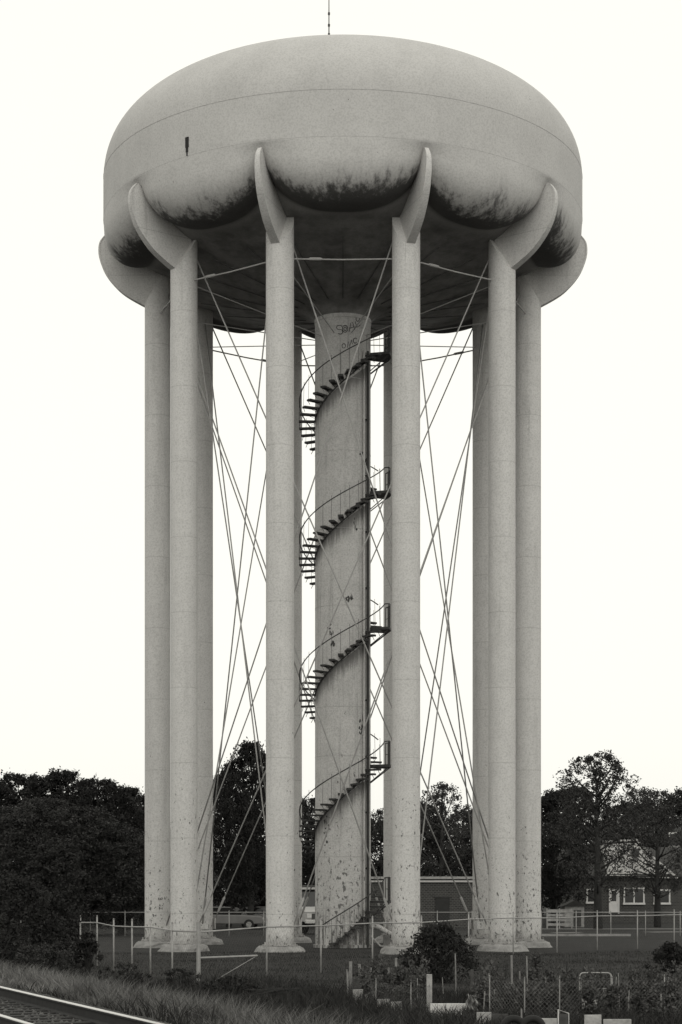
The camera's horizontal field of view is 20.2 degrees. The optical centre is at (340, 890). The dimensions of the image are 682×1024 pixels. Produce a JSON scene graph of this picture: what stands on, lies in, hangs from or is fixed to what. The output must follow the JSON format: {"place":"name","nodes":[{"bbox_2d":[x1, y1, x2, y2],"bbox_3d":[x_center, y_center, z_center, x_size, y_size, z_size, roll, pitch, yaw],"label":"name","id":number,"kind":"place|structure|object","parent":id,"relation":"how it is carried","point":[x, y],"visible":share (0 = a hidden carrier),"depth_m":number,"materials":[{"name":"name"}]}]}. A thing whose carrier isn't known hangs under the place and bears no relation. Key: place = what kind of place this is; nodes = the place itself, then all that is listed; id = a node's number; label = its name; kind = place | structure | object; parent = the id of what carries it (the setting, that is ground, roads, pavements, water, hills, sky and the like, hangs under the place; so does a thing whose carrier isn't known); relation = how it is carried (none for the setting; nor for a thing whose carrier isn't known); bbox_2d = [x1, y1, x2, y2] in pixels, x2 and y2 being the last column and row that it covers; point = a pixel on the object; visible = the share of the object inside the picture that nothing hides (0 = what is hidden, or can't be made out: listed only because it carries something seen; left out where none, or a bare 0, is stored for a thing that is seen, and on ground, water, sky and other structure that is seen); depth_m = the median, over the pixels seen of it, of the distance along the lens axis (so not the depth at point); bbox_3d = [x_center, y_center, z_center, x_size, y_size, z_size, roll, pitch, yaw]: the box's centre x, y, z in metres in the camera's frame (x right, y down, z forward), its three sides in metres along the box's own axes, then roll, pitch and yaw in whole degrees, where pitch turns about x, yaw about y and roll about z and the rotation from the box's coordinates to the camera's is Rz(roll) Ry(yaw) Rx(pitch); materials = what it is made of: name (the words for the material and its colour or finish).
{"place":"outdoors","nodes":[
{"label":"outdoors","id":0,"kind":"place"},
{"bbox_2d":[0,957,429,1023],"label":"tall grass","id":1,"kind":"structure","parent":0,"point":[86,987],"depth_m":31.17,"materials":[{"name":"plant"}]},
{"bbox_2d":[0,0,681,890],"label":"sky","id":2,"kind":"structure","parent":0,"point":[72,345],"materials":[{"name":"white"}]},
{"bbox_2d":[1,893,681,1023],"bbox_3d":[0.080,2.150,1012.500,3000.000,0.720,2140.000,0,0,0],"label":"ground","id":3,"kind":"structure","parent":0,"point":[622,928],"depth_m":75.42,"materials":[{"name":"plant"}]},
{"bbox_2d":[0,779,21,848],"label":"tree","id":4,"kind":"object","parent":3,"relation":"on","point":[1,786],"visible":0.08,"depth_m":125.57,"materials":[{"name":"black plant"}]},
{"bbox_2d":[0,912,40,969],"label":"bush","id":5,"kind":"object","parent":3,"relation":"on","point":[5,922],"visible":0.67,"depth_m":50.05,"materials":[{"name":"black plant"}]},
{"bbox_2d":[0,804,64,932],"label":"tree","id":6,"kind":"object","parent":3,"relation":"on","point":[10,810],"visible":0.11,"depth_m":106.60,"materials":[{"name":"black plant"}]},
{"bbox_2d":[0,769,72,904],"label":"tree","id":7,"kind":"object","parent":3,"relation":"on","point":[34,782],"visible":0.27,"depth_m":126.70,"materials":[{"name":"black plant"}]},
{"bbox_2d":[0,867,78,968],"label":"bush","id":8,"kind":"object","parent":3,"relation":"on","point":[12,888],"visible":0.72,"depth_m":59.70,"materials":[{"name":"black plant"}]},
{"bbox_2d":[6,942,78,976],"bbox_3d":[-7.719,1.933,49.165,2.058,1.251,1.860,0,0,0],"label":"bush","id":9,"kind":"object","parent":3,"relation":"on","point":[43,953],"visible":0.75,"depth_m":48.85,"materials":[{"name":"black plant"}]},
{"bbox_2d":[23,887,86,963],"bbox_3d":[-9.364,1.209,61.963,2.413,2.717,2.698,0,0,0],"label":"bush","id":10,"kind":"object","parent":3,"relation":"on","point":[60,908],"visible":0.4,"depth_m":61.80,"materials":[{"name":"black plant"}]},
{"bbox_2d":[0,795,115,930],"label":"tree","id":11,"kind":"object","parent":3,"relation":"on","point":[26,817],"visible":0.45,"depth_m":104.44,"materials":[{"name":"black plant"}]},
{"bbox_2d":[13,766,107,901],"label":"tree","id":12,"kind":"object","parent":3,"relation":"on","point":[64,777],"visible":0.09,"depth_m":129.54,"materials":[{"name":"black plant"}]},
{"bbox_2d":[47,948,81,974],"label":"weed clump","id":13,"kind":"object","parent":3,"relation":"on","point":[70,960],"visible":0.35,"depth_m":53.48,"materials":[{"name":"grey plant"}]},
{"bbox_2d":[16,804,144,935],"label":"tree","id":14,"kind":"object","parent":3,"relation":"on","point":[108,828],"visible":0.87,"depth_m":102.86,"materials":[{"name":"black plant"}]},
{"bbox_2d":[0,984,170,1023],"bbox_3d":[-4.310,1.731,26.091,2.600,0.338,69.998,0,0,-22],"label":"railway track","id":15,"kind":"structure","parent":3,"relation":"on","point":[45,1005],"depth_m":26.53,"materials":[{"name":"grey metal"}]},
{"bbox_2d":[73,930,103,975],"bbox_3d":[-7.302,1.857,54.953,0.936,1.440,0.933,0,0,-21],"label":"bush","id":16,"kind":"object","parent":3,"relation":"on","point":[88,947],"visible":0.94,"depth_m":54.86,"materials":[{"name":"black plant"}]},
{"bbox_2d":[55,775,144,926],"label":"tree","id":17,"kind":"object","parent":3,"relation":"on","point":[109,788],"visible":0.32,"depth_m":127.06,"materials":[{"name":"black plant"}]},
{"bbox_2d":[70,826,144,934],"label":"tree","id":18,"kind":"object","parent":3,"relation":"on","point":[121,917],"visible":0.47,"depth_m":104.94,"materials":[{"name":"black plant"}]},
{"bbox_2d":[94,961,150,986],"bbox_3d":[-5.456,2.166,47.765,1.474,0.829,1.449,0,0,0],"label":"weed clump","id":19,"kind":"object","parent":3,"relation":"on","point":[137,976],"visible":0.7,"depth_m":47.72,"materials":[{"name":"grey plant"}]},
{"bbox_2d":[101,783,144,923],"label":"tree","id":20,"kind":"object","parent":3,"relation":"on","point":[141,798],"visible":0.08,"depth_m":131.53,"materials":[{"name":"black plant"}]},
{"bbox_2d":[157,967,205,989],"bbox_3d":[-3.894,2.221,47.025,1.123,0.707,1.284,0,0,-23],"label":"weed clump","id":21,"kind":"object","parent":3,"relation":"on","point":[172,971],"visible":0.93,"depth_m":46.93,"materials":[{"name":"black plant"}]},
{"bbox_2d":[203,974,262,994],"bbox_3d":[-2.615,2.292,45.380,1.257,0.605,1.211,0,0,40],"label":"weed clump","id":22,"kind":"object","parent":3,"relation":"on","point":[239,984],"visible":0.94,"depth_m":45.21,"materials":[{"name":"black plant"}]},
{"bbox_2d":[213,907,264,927],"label":"parked car","id":23,"kind":"object","parent":3,"relation":"on","point":[247,921],"visible":0.45,"depth_m":120.29,"materials":[{"name":"paint"}]},
{"bbox_2d":[213,764,264,926],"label":"tree","id":24,"kind":"object","parent":3,"relation":"on","point":[218,889],"visible":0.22,"depth_m":127.24,"materials":[{"name":"black plant"}]},
{"bbox_2d":[213,737,265,914],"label":"tree","id":25,"kind":"object","parent":3,"relation":"on","point":[246,753],"visible":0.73,"depth_m":121.21,"materials":[{"name":"black plant"}]},
{"bbox_2d":[241,907,265,926],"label":"parked car","id":26,"kind":"object","parent":3,"relation":"on","point":[259,909],"visible":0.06,"depth_m":122.36,"materials":[{"name":"paint"}]},
{"bbox_2d":[240,786,314,906],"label":"tree","id":27,"kind":"object","parent":3,"relation":"on","point":[306,866],"visible":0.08,"depth_m":129.38,"materials":[{"name":"black plant"}]},
{"bbox_2d":[2,966,601,1023],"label":"weeds","id":28,"kind":"object","parent":3,"relation":"on","point":[281,998],"visible":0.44,"depth_m":38.02,"materials":[{"name":"plant"}]},
{"bbox_2d":[302,885,314,932],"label":"truck","id":29,"kind":"object","parent":3,"relation":"on","point":[308,918],"visible":0.23,"depth_m":107.06,"materials":[{"name":"paint"}]},
{"bbox_2d":[302,795,314,884],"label":"tree","id":30,"kind":"object","parent":3,"relation":"on","point":[311,802],"visible":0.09,"depth_m":132.79,"materials":[{"name":"black plant"}]},
{"bbox_2d":[98,1,586,954],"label":"water tower","id":31,"kind":"structure","parent":3,"relation":"on","point":[342,199],"depth_m":77.39,"materials":[{"name":"paint"}]},
{"bbox_2d":[302,832,382,876],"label":"tree","id":32,"kind":"object","parent":3,"relation":"on","point":[376,847],"visible":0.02,"depth_m":137.22,"materials":[{"name":"black plant"}]},
{"bbox_2d":[20,911,681,935],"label":"chain link fence","id":33,"kind":"object","parent":3,"relation":"on","point":[437,912],"visible":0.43,"depth_m":102.98,"materials":[{"name":"metal"}]},
{"bbox_2d":[357,967,374,1003],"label":"garden plant","id":34,"kind":"object","parent":3,"relation":"on","point":[365,985],"visible":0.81,"depth_m":40.25,"materials":[{"name":"grey plant"}]},
{"bbox_2d":[371,808,382,876],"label":"tree","id":35,"kind":"object","parent":3,"relation":"on","point":[378,818],"visible":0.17,"depth_m":135.85,"materials":[{"name":"black plant"}]},
{"bbox_2d":[372,974,385,996],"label":"garden plant","id":36,"kind":"object","parent":3,"relation":"on","point":[379,978],"visible":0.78,"depth_m":41.80,"materials":[{"name":"grey plant"}]},
{"bbox_2d":[80,909,681,981],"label":"chain link fence","id":37,"kind":"object","parent":3,"relation":"on","point":[198,944],"visible":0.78,"depth_m":57.49,"materials":[{"name":"metal"}]},
{"bbox_2d":[378,954,396,993],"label":"garden plant","id":38,"kind":"object","parent":3,"relation":"on","point":[385,976],"visible":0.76,"depth_m":42.13,"materials":[{"name":"grey plant"}]},
{"bbox_2d":[348,977,429,1012],"bbox_3d":[0.809,2.280,39.858,0.280,0.940,6.135,0,0,-15],"label":"netting fence","id":39,"kind":"object","parent":3,"relation":"on","point":[393,992],"visible":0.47,"depth_m":38.55,"materials":[{"name":"metal"}]},
{"bbox_2d":[388,985,407,999],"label":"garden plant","id":40,"kind":"object","parent":3,"relation":"on","point":[399,990],"visible":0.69,"depth_m":40.50,"materials":[{"name":"grey plant"}]},
{"bbox_2d":[392,964,404,988],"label":"garden plant","id":41,"kind":"object","parent":3,"relation":"on","point":[398,975],"visible":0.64,"depth_m":43.13,"materials":[{"name":"grey plant"}]},
{"bbox_2d":[123,793,680,915],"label":"wood","id":42,"kind":"object","parent":3,"relation":"on","point":[240,907],"visible":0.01,"depth_m":180.83,"materials":[{"name":"black plant"}]},
{"bbox_2d":[400,975,418,1000],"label":"garden plant","id":43,"kind":"object","parent":3,"relation":"on","point":[407,982],"visible":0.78,"depth_m":40.23,"materials":[{"name":"grey plant"}]},
{"bbox_2d":[407,979,422,1003],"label":"garden plant","id":44,"kind":"object","parent":3,"relation":"on","point":[413,992],"visible":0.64,"depth_m":39.95,"materials":[{"name":"grey plant"}]},
{"bbox_2d":[373,798,461,876],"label":"tree","id":45,"kind":"object","parent":3,"relation":"on","point":[434,843],"visible":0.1,"depth_m":139.09,"materials":[{"name":"black plant"}]},
{"bbox_2d":[371,877,472,927],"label":"brick building","id":46,"kind":"structure","parent":3,"relation":"on","point":[439,894],"depth_m":124.00,"materials":[{"name":"grey brick"}]},
{"bbox_2d":[434,896,450,925],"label":"door","id":47,"kind":"structure","parent":46,"relation":"in","point":[441,904],"depth_m":123.94,"materials":[{"name":"grey metal"}]},
{"bbox_2d":[414,955,433,995],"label":"garden plant","id":48,"kind":"object","parent":3,"relation":"on","point":[422,972],"visible":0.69,"depth_m":42.13,"materials":[{"name":"grey plant"}]},
{"bbox_2d":[426,974,431,1011],"bbox_3d":[1.768,2.150,38.255,0.110,0.950,0.090,0,0,0],"label":"garden post","id":49,"kind":"object","parent":3,"relation":"on","point":[428,979],"visible":0.51,"depth_m":38.21,"materials":[{"name":"white concrete"}]},
{"bbox_2d":[396,919,480,983],"bbox_3d":[2.623,1.678,50.986,2.280,1.859,2.356,0,0,0],"label":"bush","id":50,"kind":"object","parent":3,"relation":"on","point":[426,938],"visible":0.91,"depth_m":50.73,"materials":[{"name":"black plant"}]},
{"bbox_2d":[420,781,472,876],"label":"tree","id":51,"kind":"object","parent":3,"relation":"on","point":[442,788],"visible":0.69,"depth_m":133.24,"materials":[{"name":"black plant"}]},
{"bbox_2d":[424,807,472,876],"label":"tree","id":52,"kind":"object","parent":3,"relation":"on","point":[459,812],"visible":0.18,"depth_m":141.37,"materials":[{"name":"black plant"}]},
{"bbox_2d":[430,1003,466,1017],"bbox_3d":[2.095,2.345,36.936,0.744,0.330,0.040,0,0,-1],"label":"garden board","id":53,"kind":"object","parent":3,"relation":"on","point":[440,1005],"visible":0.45,"depth_m":36.92,"materials":[{"name":"white paint"}]},
{"bbox_2d":[466,994,478,1011],"bbox_3d":[2.518,2.163,36.686,0.252,0.367,0.202,0,0,0],"label":"rag","id":54,"kind":"object","parent":3,"relation":"on","point":[471,1001],"visible":0.86,"depth_m":36.68,"materials":[{"name":"grey fabric"}]},
{"bbox_2d":[474,984,488,1006],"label":"garden plant","id":55,"kind":"object","parent":3,"relation":"on","point":[480,990],"visible":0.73,"depth_m":38.47,"materials":[{"name":"grey plant"}]},
{"bbox_2d":[476,957,497,998],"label":"garden plant","id":56,"kind":"object","parent":3,"relation":"on","point":[485,972],"visible":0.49,"depth_m":40.86,"materials":[{"name":"grey plant"}]},
{"bbox_2d":[479,993,501,1008],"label":"garden plant","id":57,"kind":"object","parent":3,"relation":"on","point":[492,999],"visible":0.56,"depth_m":37.67,"materials":[{"name":"grey plant"}]},
{"bbox_2d":[313,981,681,1023],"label":"garden weeds","id":58,"kind":"object","parent":3,"relation":"on","point":[655,1018],"visible":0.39,"depth_m":36.81,"materials":[{"name":"plant"}]},
{"bbox_2d":[448,815,547,886],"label":"tree","id":59,"kind":"object","parent":3,"relation":"on","point":[468,873],"depth_m":141.31,"materials":[{"name":"black plant"}]},
{"bbox_2d":[497,982,523,1011],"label":"garden plant","id":60,"kind":"object","parent":3,"relation":"on","point":[510,993],"visible":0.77,"depth_m":37.93,"materials":[{"name":"grey plant"}]},
{"bbox_2d":[500,1015,522,1023],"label":"tyre","id":61,"kind":"object","parent":3,"relation":"on","point":[512,1018],"visible":1,"depth_m":30.73,"materials":[{"name":"rubber"}]},
{"bbox_2d":[513,980,526,1010],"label":"garden plant","id":62,"kind":"object","parent":3,"relation":"on","point":[521,988],"visible":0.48,"depth_m":38.47,"materials":[{"name":"grey plant"}]},
{"bbox_2d":[519,985,542,1012],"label":"garden plant","id":63,"kind":"object","parent":3,"relation":"on","point":[530,992],"visible":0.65,"depth_m":37.90,"materials":[{"name":"grey plant"}]},
{"bbox_2d":[524,969,538,983],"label":"garden plant","id":64,"kind":"object","parent":3,"relation":"on","point":[531,975],"visible":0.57,"depth_m":43.48,"materials":[{"name":"grey plant"}]},
{"bbox_2d":[520,1015,544,1023],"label":"tyre","id":65,"kind":"object","parent":3,"relation":"on","point":[528,1019],"visible":1,"depth_m":30.73,"materials":[{"name":"rubber"}]},
{"bbox_2d":[529,952,545,978],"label":"garden plant","id":66,"kind":"object","parent":3,"relation":"on","point":[536,957],"visible":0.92,"depth_m":51.46,"materials":[{"name":"grey plant"}]},
{"bbox_2d":[534,989,557,1013],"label":"garden plant","id":67,"kind":"object","parent":3,"relation":"on","point":[545,998],"visible":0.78,"depth_m":36.13,"materials":[{"name":"grey plant"}]},
{"bbox_2d":[540,968,556,986],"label":"garden plant","id":68,"kind":"object","parent":3,"relation":"on","point":[548,972],"visible":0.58,"depth_m":40.81,"materials":[{"name":"grey plant"}]},
{"bbox_2d":[546,908,572,927],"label":"board fence","id":69,"kind":"object","parent":3,"relation":"on","point":[559,915],"visible":0.94,"depth_m":123.98,"materials":[{"name":"grey wood"}]},
{"bbox_2d":[558,1009,568,1023],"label":"screen frame","id":70,"kind":"object","parent":3,"relation":"on","point":[563,1018],"visible":1,"depth_m":32.68,"materials":[{"name":"white paint"}]},
{"bbox_2d":[551,965,576,1006],"bbox_3d":[4.465,2.006,38.784,0.607,1.038,0.481,0,0,11],"label":"garden plant","id":71,"kind":"object","parent":3,"relation":"on","point":[562,983],"visible":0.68,"depth_m":38.77,"materials":[{"name":"grey plant"}]},
{"bbox_2d":[561,993,575,1017],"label":"garden plant","id":72,"kind":"object","parent":3,"relation":"on","point":[570,1003],"visible":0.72,"depth_m":35.90,"materials":[{"name":"grey plant"}]},
{"bbox_2d":[541,788,600,922],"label":"tree","id":73,"kind":"object","parent":3,"relation":"on","point":[548,805],"visible":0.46,"depth_m":136.95,"materials":[{"name":"black plant"}]},
{"bbox_2d":[566,967,579,1003],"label":"garden plant","id":74,"kind":"object","parent":3,"relation":"on","point":[574,986],"visible":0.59,"depth_m":39.08,"materials":[{"name":"grey plant"}]},
{"bbox_2d":[541,785,627,907],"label":"tree","id":75,"kind":"object","parent":3,"relation":"on","point":[584,808],"visible":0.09,"depth_m":158.14,"materials":[{"name":"black plant"}]},
{"bbox_2d":[489,974,681,1017],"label":"netting fence","id":76,"kind":"object","parent":3,"relation":"on","point":[612,982],"visible":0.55,"depth_m":35.99,"materials":[{"name":"metal"}]},
{"bbox_2d":[541,934,630,935],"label":"kerb","id":77,"kind":"structure","parent":3,"relation":"on","point":[587,935],"depth_m":102.70,"materials":[{"name":"concrete"}]},
{"bbox_2d":[576,975,600,1017],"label":"garden plant","id":78,"kind":"object","parent":3,"relation":"on","point":[587,998],"visible":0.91,"depth_m":35.68,"materials":[{"name":"grey plant"}]},
{"bbox_2d":[578,966,602,1007],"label":"garden plant","id":79,"kind":"object","parent":3,"relation":"on","point":[593,980],"visible":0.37,"depth_m":38.24,"materials":[{"name":"grey plant"}]},
{"bbox_2d":[584,1015,600,1023],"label":"garden board","id":80,"kind":"object","parent":3,"relation":"on","point":[592,1019],"visible":1,"depth_m":32.63,"materials":[{"name":"white concrete"}]},
{"bbox_2d":[541,749,660,928],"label":"tree","id":81,"kind":"object","parent":3,"relation":"on","point":[616,767],"visible":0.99,"depth_m":121.74,"materials":[{"name":"black plant"}]},
{"bbox_2d":[595,984,621,1018],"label":"garden plant","id":82,"kind":"object","parent":3,"relation":"on","point":[612,991],"visible":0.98,"depth_m":35.41,"materials":[{"name":"grey plant"}]},
{"bbox_2d":[603,1019,630,1023],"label":"garden board","id":83,"kind":"object","parent":3,"relation":"on","point":[616,1021],"visible":1,"depth_m":32.05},
{"bbox_2d":[619,982,630,1009],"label":"garden plant","id":84,"kind":"object","parent":3,"relation":"on","point":[625,988],"visible":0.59,"depth_m":38.46,"materials":[{"name":"grey plant"}]},
{"bbox_2d":[585,805,672,843],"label":"tree","id":85,"kind":"object","parent":3,"relation":"on","point":[634,821],"visible":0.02,"depth_m":164.33,"materials":[{"name":"black plant"}]},
{"bbox_2d":[626,969,640,994],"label":"garden plant","id":86,"kind":"object","parent":3,"relation":"on","point":[633,974],"visible":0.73,"depth_m":41.47,"materials":[{"name":"grey plant"}]},
{"bbox_2d":[627,992,646,1019],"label":"garden plant","id":87,"kind":"object","parent":3,"relation":"on","point":[637,996],"visible":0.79,"depth_m":35.90,"materials":[{"name":"grey plant"}]},
{"bbox_2d":[601,786,676,846],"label":"tree","id":88,"kind":"object","parent":3,"relation":"on","point":[649,801],"visible":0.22,"depth_m":157.62,"materials":[{"name":"black plant"}]},
{"bbox_2d":[634,977,649,995],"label":"garden plant","id":89,"kind":"object","parent":3,"relation":"on","point":[642,979],"visible":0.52,"depth_m":39.94,"materials":[{"name":"grey plant"}]},
{"bbox_2d":[612,788,681,926],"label":"tree","id":90,"kind":"object","parent":3,"relation":"on","point":[657,868],"visible":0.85,"depth_m":127.76,"materials":[{"name":"black plant"}]},
{"bbox_2d":[640,981,665,1019],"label":"garden plant","id":91,"kind":"object","parent":3,"relation":"on","point":[650,994],"visible":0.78,"depth_m":35.44,"materials":[{"name":"grey plant"}]},
{"bbox_2d":[645,960,664,992],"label":"garden plant","id":92,"kind":"object","parent":3,"relation":"on","point":[658,971],"visible":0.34,"depth_m":39.34,"materials":[{"name":"grey plant"}]},
{"bbox_2d":[642,940,681,979],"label":"bush","id":93,"kind":"object","parent":3,"relation":"on","point":[669,952],"visible":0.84,"depth_m":51.78,"materials":[{"name":"black plant"}]},
{"bbox_2d":[646,826,681,846],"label":"house","id":94,"kind":"structure","parent":3,"relation":"on","point":[672,841],"depth_m":155.60,"materials":[{"name":"grey"}]},
{"bbox_2d":[650,786,681,831],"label":"tree","id":95,"kind":"object","parent":3,"relation":"on","point":[679,812],"visible":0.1,"depth_m":171.31,"materials":[{"name":"black plant"}]},
{"bbox_2d":[659,979,680,1018],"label":"garden plant","id":96,"kind":"object","parent":3,"relation":"on","point":[670,989],"visible":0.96,"depth_m":35.66,"materials":[{"name":"grey plant"}]},
{"bbox_2d":[662,968,681,1010],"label":"garden plant","id":97,"kind":"object","parent":3,"relation":"on","point":[679,990],"visible":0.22,"depth_m":37.70,"materials":[{"name":"grey plant"}]},
{"bbox_2d":[671,960,681,989],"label":"garden plant","id":98,"kind":"object","parent":3,"relation":"on","point":[679,974],"visible":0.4,"depth_m":39.66,"materials":[{"name":"grey plant"}]},
{"bbox_2d":[560,900,584,926],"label":"shed","id":99,"kind":"structure","parent":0,"point":[576,906],"depth_m":128.00,"materials":[{"name":"grey wood"}]},
{"bbox_2d":[556,837,681,922],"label":"house","id":100,"kind":"structure","parent":0,"point":[643,902],"depth_m":146.00,"materials":[{"name":"brick"}]},
{"bbox_2d":[609,889,618,913],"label":"door","id":101,"kind":"structure","parent":100,"relation":"in","point":[613,905],"depth_m":145.93,"materials":[{"name":"white paint"}]},
{"bbox_2d":[623,888,644,904],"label":"window","id":102,"kind":"structure","parent":100,"relation":"in","point":[638,899],"depth_m":145.96,"materials":[{"name":"white paint"}]},
{"bbox_2d":[653,889,670,904],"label":"window","id":103,"kind":"structure","parent":100,"relation":"in","point":[665,900],"depth_m":145.96,"materials":[{"name":"white paint"}]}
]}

